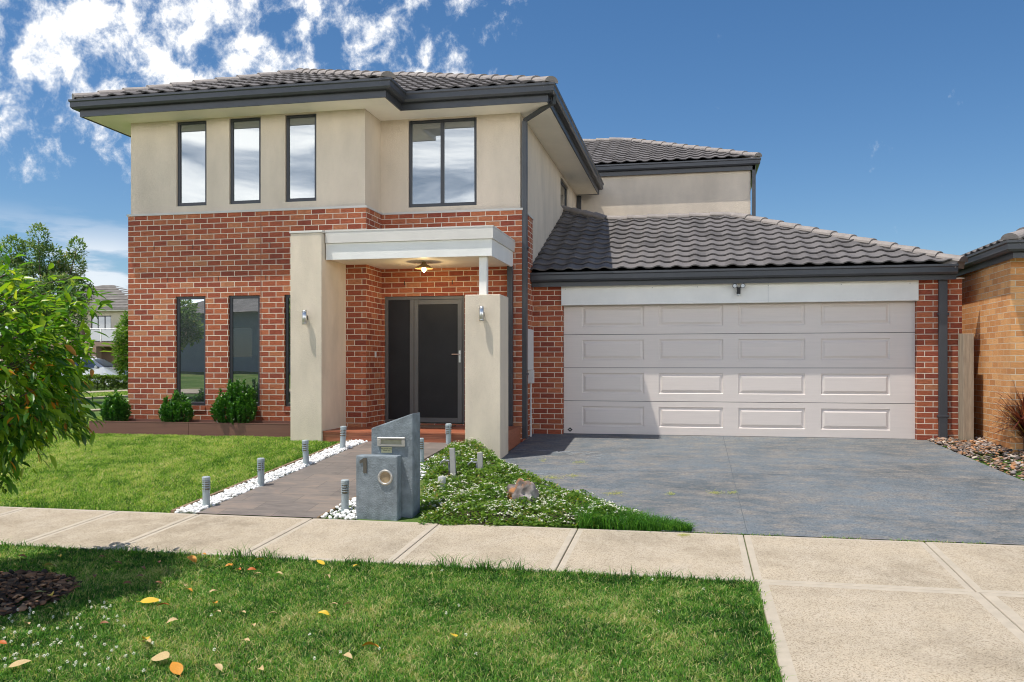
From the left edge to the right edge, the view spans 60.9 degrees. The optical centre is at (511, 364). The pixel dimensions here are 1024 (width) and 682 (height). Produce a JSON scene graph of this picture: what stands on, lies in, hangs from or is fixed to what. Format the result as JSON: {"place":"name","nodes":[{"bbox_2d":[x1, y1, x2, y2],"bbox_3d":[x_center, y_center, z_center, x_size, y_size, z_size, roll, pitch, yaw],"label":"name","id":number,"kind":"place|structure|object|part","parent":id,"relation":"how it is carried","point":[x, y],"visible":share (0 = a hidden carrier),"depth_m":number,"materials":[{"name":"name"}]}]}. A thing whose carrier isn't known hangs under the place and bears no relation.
{"place":"outdoors","nodes":[
{"label":"outdoors","id":0,"kind":"place"},
{"bbox_2d":[1,390,127,412],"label":"side footpath","id":1,"kind":"structure","parent":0,"point":[98,397],"depth_m":30.81,"materials":[{"name":"concrete"}]},
{"bbox_2d":[196,441,453,517],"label":"front path","id":2,"kind":"structure","parent":0,"point":[313,490],"depth_m":9.81,"materials":[{"name":"grey concrete"}]},
{"bbox_2d":[420,425,455,427],"bbox_3d":[-1.282,0.962,13.537,0.730,0.012,0.440,0,0,12],"label":"door mat","id":3,"kind":"object","parent":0,"point":[432,426],"depth_m":13.38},
{"bbox_2d":[0,383,1023,681],"bbox_3d":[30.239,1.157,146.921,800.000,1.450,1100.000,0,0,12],"label":"ground","id":4,"kind":"structure","parent":0,"point":[402,519],"depth_m":5.70,"materials":[{"name":"green plant"}]},
{"bbox_2d":[5,659,30,667],"bbox_3d":[-2.771,1.679,4.880,0.137,0.008,0.056,-12,20,-21],"label":"fallen leaf","id":5,"kind":"object","parent":4,"relation":"on","point":[18,662],"visible":1,"depth_m":4.89,"materials":[{"name":"beige plant"}]},
{"bbox_2d":[0,569,81,615],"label":"bark mulch","id":6,"kind":"object","parent":4,"relation":"on","point":[18,581],"visible":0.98,"depth_m":6.36,"materials":[{"name":"brown wood"}]},
{"bbox_2d":[0,222,94,352],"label":"feathery tree","id":7,"kind":"object","parent":4,"relation":"on","point":[62,269],"visible":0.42,"depth_m":26.86,"materials":[{"name":"green plant"}]},
{"bbox_2d":[0,245,114,494],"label":"street tree","id":8,"kind":"object","parent":4,"relation":"on","point":[31,407],"visible":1,"depth_m":6.45,"materials":[{"name":"green plant"}]},
{"bbox_2d":[0,390,127,399],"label":"street grass","id":9,"kind":"structure","parent":4,"relation":"on","point":[101,394],"depth_m":34.39,"materials":[{"name":"green plant"}]},
{"bbox_2d":[1,285,127,382],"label":"neighboring house","id":10,"kind":"structure","parent":4,"relation":"on","point":[108,319],"depth_m":56.03,"materials":[{"name":"beige"}]},
{"bbox_2d":[91,316,110,340],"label":"window","id":11,"kind":"structure","parent":10,"relation":"in","point":[104,321],"depth_m":56.08,"materials":[{"name":"paint"}]},
{"bbox_2d":[38,356,127,387],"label":"parked car","id":12,"kind":"object","parent":4,"relation":"on","point":[101,366],"visible":0.19,"depth_m":45.23,"materials":[{"name":"silver metal"}]},
{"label":"side window","id":13,"kind":"part","parent":12,"relation":"part of","materials":[{"name":"blue glass"}]},
{"bbox_2d":[56,373,127,389],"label":"hedge","id":14,"kind":"object","parent":4,"relation":"on","point":[113,377],"visible":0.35,"depth_m":40.54,"materials":[{"name":"green plant"}]},
{"bbox_2d":[110,310,127,380],"bbox_3d":[-15.817,-0.571,35.945,1.867,3.542,1.960,0,0,12],"label":"leafy tree","id":15,"kind":"object","parent":4,"relation":"on","point":[121,344],"visible":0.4,"depth_m":35.58,"materials":[{"name":"green plant"}]},
{"bbox_2d":[136,597,159,602],"bbox_3d":[-2.521,1.639,6.037,0.161,0.010,0.066,0,22,-14],"label":"fallen leaf","id":16,"kind":"object","parent":4,"relation":"on","point":[149,599],"visible":1,"depth_m":6.04,"materials":[{"name":"yellow plant"}]},
{"bbox_2d":[151,651,169,660],"bbox_3d":[-1.996,1.665,4.955,0.193,0.012,0.079,-14,19,32],"label":"fallen leaf","id":17,"kind":"object","parent":4,"relation":"on","point":[162,656],"visible":1,"depth_m":4.96,"materials":[{"name":"beige plant"}]},
{"bbox_2d":[0,416,339,512],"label":"lawn grass","id":18,"kind":"structure","parent":4,"relation":"on","point":[213,443],"depth_m":11.17,"materials":[{"name":"green plant"}]},
{"bbox_2d":[170,662,182,675],"bbox_3d":[-1.846,1.676,4.793,0.068,0.010,0.165,-14,23,-34],"label":"fallen leaf","id":19,"kind":"object","parent":4,"relation":"on","point":[176,667],"visible":1,"depth_m":4.79,"materials":[{"name":"orange plant"}]},
{"bbox_2d":[89,419,290,437],"bbox_3d":[-4.823,1.050,14.049,3.608,0.340,1.224,0,0,12],"label":"garden planter","id":20,"kind":"object","parent":4,"relation":"on","point":[264,428],"visible":0.49,"depth_m":13.48,"materials":[{"name":"brown wood"}]},
{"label":"garden soil","id":21,"kind":"structure","parent":20,"relation":"in","visible":0},
{"bbox_2d":[99,389,131,420],"bbox_3d":[-6.381,0.715,14.010,0.511,0.634,0.496,0,0,12],"label":"shrub","id":22,"kind":"object","parent":21,"relation":"on","point":[115,407],"visible":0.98,"depth_m":13.90,"materials":[{"name":"green plant"}]},
{"bbox_2d":[157,389,194,421],"bbox_3d":[-5.309,0.709,13.758,0.584,0.646,0.546,0,0,12],"label":"shrub","id":23,"kind":"object","parent":21,"relation":"on","point":[175,408],"visible":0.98,"depth_m":13.66,"materials":[{"name":"green plant"}]},
{"bbox_2d":[209,379,257,424],"bbox_3d":[-4.304,0.623,13.566,0.801,0.819,0.739,0,0,12],"label":"shrub","id":24,"kind":"object","parent":21,"relation":"on","point":[237,403],"visible":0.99,"depth_m":13.42,"materials":[{"name":"green plant"}]},
{"bbox_2d":[187,555,196,562],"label":"fallen leaf","id":25,"kind":"object","parent":4,"relation":"on","point":[193,558],"visible":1,"depth_m":7.15,"materials":[{"name":"orange plant"}]},
{"bbox_2d":[214,663,222,671],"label":"fallen leaf","id":26,"kind":"object","parent":4,"relation":"on","point":[219,666],"visible":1,"depth_m":4.80,"materials":[{"name":"beige plant"}]},
{"bbox_2d":[171,439,351,512],"bbox_3d":[-2.946,1.357,10.854,0.040,0.539,3.702,0,0,19],"label":"garden edging","id":27,"kind":"object","parent":4,"relation":"on","point":[222,490],"visible":0.3,"depth_m":10.33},
{"bbox_2d":[174,439,462,519],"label":"white pebbles","id":28,"kind":"object","parent":4,"relation":"on","point":[227,494],"visible":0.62,"depth_m":10.06,"materials":[{"name":"white gravel"}]},
{"bbox_2d":[202,476,210,507],"bbox_3d":[-3.265,1.373,9.294,0.092,0.356,0.092,0,1,11],"label":"bollard light","id":29,"kind":"object","parent":28,"relation":"on","point":[206,489],"visible":0.97,"depth_m":9.26,"materials":[{"name":"paint"}]},
{"bbox_2d":[257,458,264,486],"bbox_3d":[-2.917,1.265,10.116,0.092,0.356,0.092,2,3,39],"label":"bollard light","id":30,"kind":"object","parent":28,"relation":"on","point":[260,465],"visible":0.98,"depth_m":10.08,"materials":[{"name":"paint"}]},
{"bbox_2d":[302,440,308,466],"bbox_3d":[-2.629,1.141,11.095,0.092,0.356,0.092,-2,-1,-39],"label":"bollard light","id":31,"kind":"object","parent":28,"relation":"on","point":[305,447],"visible":0.98,"depth_m":11.06,"materials":[{"name":"paint"}]},
{"bbox_2d":[340,426,346,447],"bbox_3d":[-2.327,1.026,11.985,0.092,0.356,0.092,2,-2,-12],"label":"bollard light","id":32,"kind":"object","parent":28,"relation":"on","point":[343,437],"visible":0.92,"depth_m":11.96,"materials":[{"name":"paint"}]},
{"bbox_2d":[341,479,348,511],"bbox_3d":[-1.729,1.370,9.013,0.092,0.356,0.092,1,2,25],"label":"bollard light","id":33,"kind":"object","parent":28,"relation":"on","point":[344,494],"visible":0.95,"depth_m":8.98,"materials":[{"name":"paint"}]},
{"bbox_2d":[420,438,423,461],"bbox_3d":[-1.165,1.120,11.145,0.092,0.356,0.092,-2,0,-8],"label":"bollard light","id":34,"kind":"object","parent":28,"relation":"on","point":[421,449],"visible":0.59,"depth_m":11.11,"materials":[{"name":"paint"}]},
{"bbox_2d":[318,610,330,615],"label":"fallen leaf","id":35,"kind":"object","parent":4,"relation":"on","point":[326,612],"visible":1,"depth_m":5.73,"materials":[{"name":"yellow plant"}]},
{"bbox_2d":[343,652,352,658],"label":"fallen leaf","id":36,"kind":"object","parent":4,"relation":"on","point":[348,654],"visible":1,"depth_m":4.96,"materials":[{"name":"beige plant"}]},
{"bbox_2d":[3,437,704,671],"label":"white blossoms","id":37,"kind":"object","parent":4,"relation":"on","point":[466,634],"visible":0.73,"depth_m":8.56,"materials":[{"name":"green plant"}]},
{"bbox_2d":[362,642,378,646],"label":"fallen leaf","id":38,"kind":"object","parent":4,"relation":"on","point":[368,643],"visible":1,"depth_m":5.11,"materials":[{"name":"brown plant"}]},
{"bbox_2d":[317,457,430,518],"bbox_3d":[-1.371,1.398,10.530,0.022,0.482,3.695,0,0,19],"label":"garden edging","id":39,"kind":"object","parent":4,"relation":"on","point":[328,511],"visible":0.12,"depth_m":9.03,"materials":[{"name":"white stone"}]},
{"bbox_2d":[356,412,419,520],"bbox_3d":[-1.269,1.061,8.931,0.554,1.119,0.416,0,0,12],"label":"letterbox","id":40,"kind":"object","parent":4,"relation":"on","point":[388,478],"visible":1,"depth_m":8.81,"materials":[{"name":"concrete"}]},
{"bbox_2d":[445,423,451,443],"bbox_3d":[-0.891,1.008,12.225,0.092,0.356,0.092,3,4,43],"label":"bollard light","id":41,"kind":"object","parent":4,"relation":"on","point":[448,428],"visible":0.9,"depth_m":12.19,"materials":[{"name":"paint"}]},
{"bbox_2d":[0,495,985,681],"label":"long grass","id":42,"kind":"structure","parent":4,"relation":"on","point":[636,521],"depth_m":7.62,"materials":[{"name":"green plant"}]},
{"bbox_2d":[0,506,1023,594],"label":"footpath","id":43,"kind":"structure","parent":4,"relation":"on","point":[970,567],"depth_m":7.56,"materials":[{"name":"concrete"}]},
{"bbox_2d":[514,459,736,535],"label":"grass clippings","id":44,"kind":"object","parent":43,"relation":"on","point":[621,493],"depth_m":9.77,"materials":[{"name":"green plant"}]},
{"bbox_2d":[68,68,967,458],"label":"two storey house","id":45,"kind":"structure","parent":4,"relation":"on","point":[500,266],"depth_m":13.96,"materials":[{"name":"red brick"}]},
{"bbox_2d":[177,296,204,405],"bbox_3d":[-5.194,-0.215,14.150,0.534,1.772,0.055,0,0,12],"label":"window","id":46,"kind":"structure","parent":45,"relation":"in","point":[190,310],"depth_m":14.15,"materials":[{"name":"glass"}]},
{"bbox_2d":[178,121,206,205],"bbox_3d":[-5.188,-3.260,14.179,0.534,1.382,0.055,0,0,12],"label":"window","id":47,"kind":"structure","parent":45,"relation":"in","point":[192,136],"depth_m":14.18,"materials":[{"name":"glass"}]},
{"bbox_2d":[230,296,259,405],"bbox_3d":[-4.269,-0.215,13.960,0.544,1.772,0.055,0,0,12],"label":"window","id":48,"kind":"structure","parent":45,"relation":"in","point":[244,310],"depth_m":13.95,"materials":[{"name":"glass"}]},
{"bbox_2d":[231,117,260,203],"bbox_3d":[-4.262,-3.260,13.989,0.544,1.382,0.055,0,0,12],"label":"window","id":49,"kind":"structure","parent":45,"relation":"in","point":[245,132],"depth_m":13.98,"materials":[{"name":"glass"}]},
{"bbox_2d":[286,295,290,406],"bbox_3d":[-3.328,-0.215,13.766,0.524,1.772,0.055,0,0,12],"label":"window","id":50,"kind":"structure","parent":45,"relation":"in","point":[288,297],"depth_m":13.80,"materials":[{"name":"paint"}]},
{"bbox_2d":[286,114,315,201],"bbox_3d":[-3.322,-3.260,13.795,0.524,1.382,0.055,0,0,12],"label":"window","id":51,"kind":"structure","parent":45,"relation":"in","point":[300,129],"depth_m":13.79,"materials":[{"name":"glass"}]},
{"bbox_2d":[414,299,461,422],"bbox_3d":[-1.195,-0.053,13.987,0.800,1.983,0.102,0,0,12],"label":"screen door","id":52,"kind":"structure","parent":45,"relation":"in","point":[437,322],"depth_m":14.01,"materials":[{"name":"paint"}]},
{"bbox_2d":[409,117,476,207],"bbox_3d":[-1.110,-3.245,14.052,1.134,1.412,0.061,0,0,12],"label":"window","id":53,"kind":"structure","parent":45,"relation":"in","point":[443,152],"depth_m":14.04,"materials":[{"name":"glass"}]},
{"bbox_2d":[561,180,566,206],"bbox_3d":[1.058,-3.580,18.547,0.055,0.602,1.154,0,0,12],"label":"window","id":54,"kind":"structure","parent":45,"relation":"in","point":[563,188],"depth_m":18.78,"materials":[{"name":"glass"}]},
{"bbox_2d":[564,301,914,438],"bbox_3d":[3.568,0.025,14.084,5.510,2.310,0.041,0,0,12],"label":"garage door","id":55,"kind":"structure","parent":45,"relation":"in","point":[787,369],"depth_m":14.04,"materials":[{"name":"metal"}]},
{"bbox_2d":[418,438,642,528],"bbox_3d":[-0.476,1.235,11.069,2.264,0.656,6.353,0,0,-16],"label":"ground cover","id":56,"kind":"object","parent":4,"relation":"on","point":[571,495],"visible":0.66,"depth_m":9.25,"materials":[{"name":"green plant"}]},
{"bbox_2d":[438,476,445,491],"bbox_3d":[-0.800,1.410,9.927,0.092,0.260,0.092,0,0,12],"label":"drain pipe stub","id":57,"kind":"object","parent":56,"relation":"on","point":[443,478],"visible":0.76,"depth_m":9.89,"materials":[{"name":"grey plastic"}]},
{"bbox_2d":[440,448,455,480],"bbox_3d":[-0.778,1.264,10.529,0.195,0.500,0.061,-3,-1,12],"label":"garden tap","id":58,"kind":"object","parent":56,"relation":"on","point":[452,464],"visible":0.77,"depth_m":10.51,"materials":[{"name":"paint"}]},
{"bbox_2d":[467,452,483,477],"bbox_3d":[-0.454,1.302,10.820,0.206,0.422,0.052,0,0,4],"label":"garden tap","id":59,"kind":"object","parent":56,"relation":"on","point":[479,462],"visible":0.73,"depth_m":10.80,"materials":[{"name":"paint"}]},
{"bbox_2d":[506,478,538,508],"bbox_3d":[0.107,1.438,9.219,0.366,0.469,0.307,0,0,12],"label":"garden rock","id":60,"kind":"object","parent":56,"relation":"on","point":[522,488],"visible":0.52,"depth_m":9.14,"materials":[{"name":"grey stone"}]},
{"bbox_2d":[757,582,1023,681],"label":"driveway crossover","id":61,"kind":"object","parent":4,"relation":"on","point":[830,633],"visible":0.89,"depth_m":5.36,"materials":[{"name":"concrete"}]},
{"bbox_2d":[958,333,973,440],"bbox_3d":[6.843,0.405,13.120,0.145,1.730,0.260,0,0,12],"label":"timber post","id":62,"kind":"object","parent":4,"relation":"on","point":[965,386],"visible":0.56,"depth_m":13.00,"materials":[{"name":"beige wood"}]},
{"bbox_2d":[927,436,1023,478],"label":"stone chips","id":63,"kind":"object","parent":4,"relation":"on","point":[966,447],"visible":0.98,"depth_m":12.02,"materials":[{"name":"multicoloured gravel"}]},
{"bbox_2d":[956,227,1023,455],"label":"neighbouring house","id":64,"kind":"structure","parent":4,"relation":"on","point":[992,274],"depth_m":12.47,"materials":[{"name":"orange brick"}]},
{"bbox_2d":[980,377,1023,449],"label":"cordyline","id":65,"kind":"object","parent":4,"relation":"on","point":[1019,426],"visible":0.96,"depth_m":11.84,"materials":[{"name":"red plant"}]},
{"bbox_2d":[0,0,1023,360],"label":"sky","id":66,"kind":"structure","parent":0,"point":[901,122],"materials":[{"name":"blue"}]},
{"bbox_2d":[492,434,1023,544],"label":"driveway","id":67,"kind":"structure","parent":0,"point":[923,500],"depth_m":10.22,"materials":[{"name":"grey concrete"}]},
{"bbox_2d":[519,449,601,473],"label":"driveway scuff marks","id":68,"kind":"object","parent":67,"relation":"on","point":[564,451],"visible":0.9,"depth_m":12.56},
{"bbox_2d":[575,437,987,532],"bbox_3d":[2.853,1.355,11.037,4.358,0.382,4.522,0,0,-31],"label":"driveway joint","id":69,"kind":"object","parent":67,"relation":"on","point":[778,474],"visible":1,"depth_m":10.56,"materials":[{"name":"grey concrete"}]}
]}

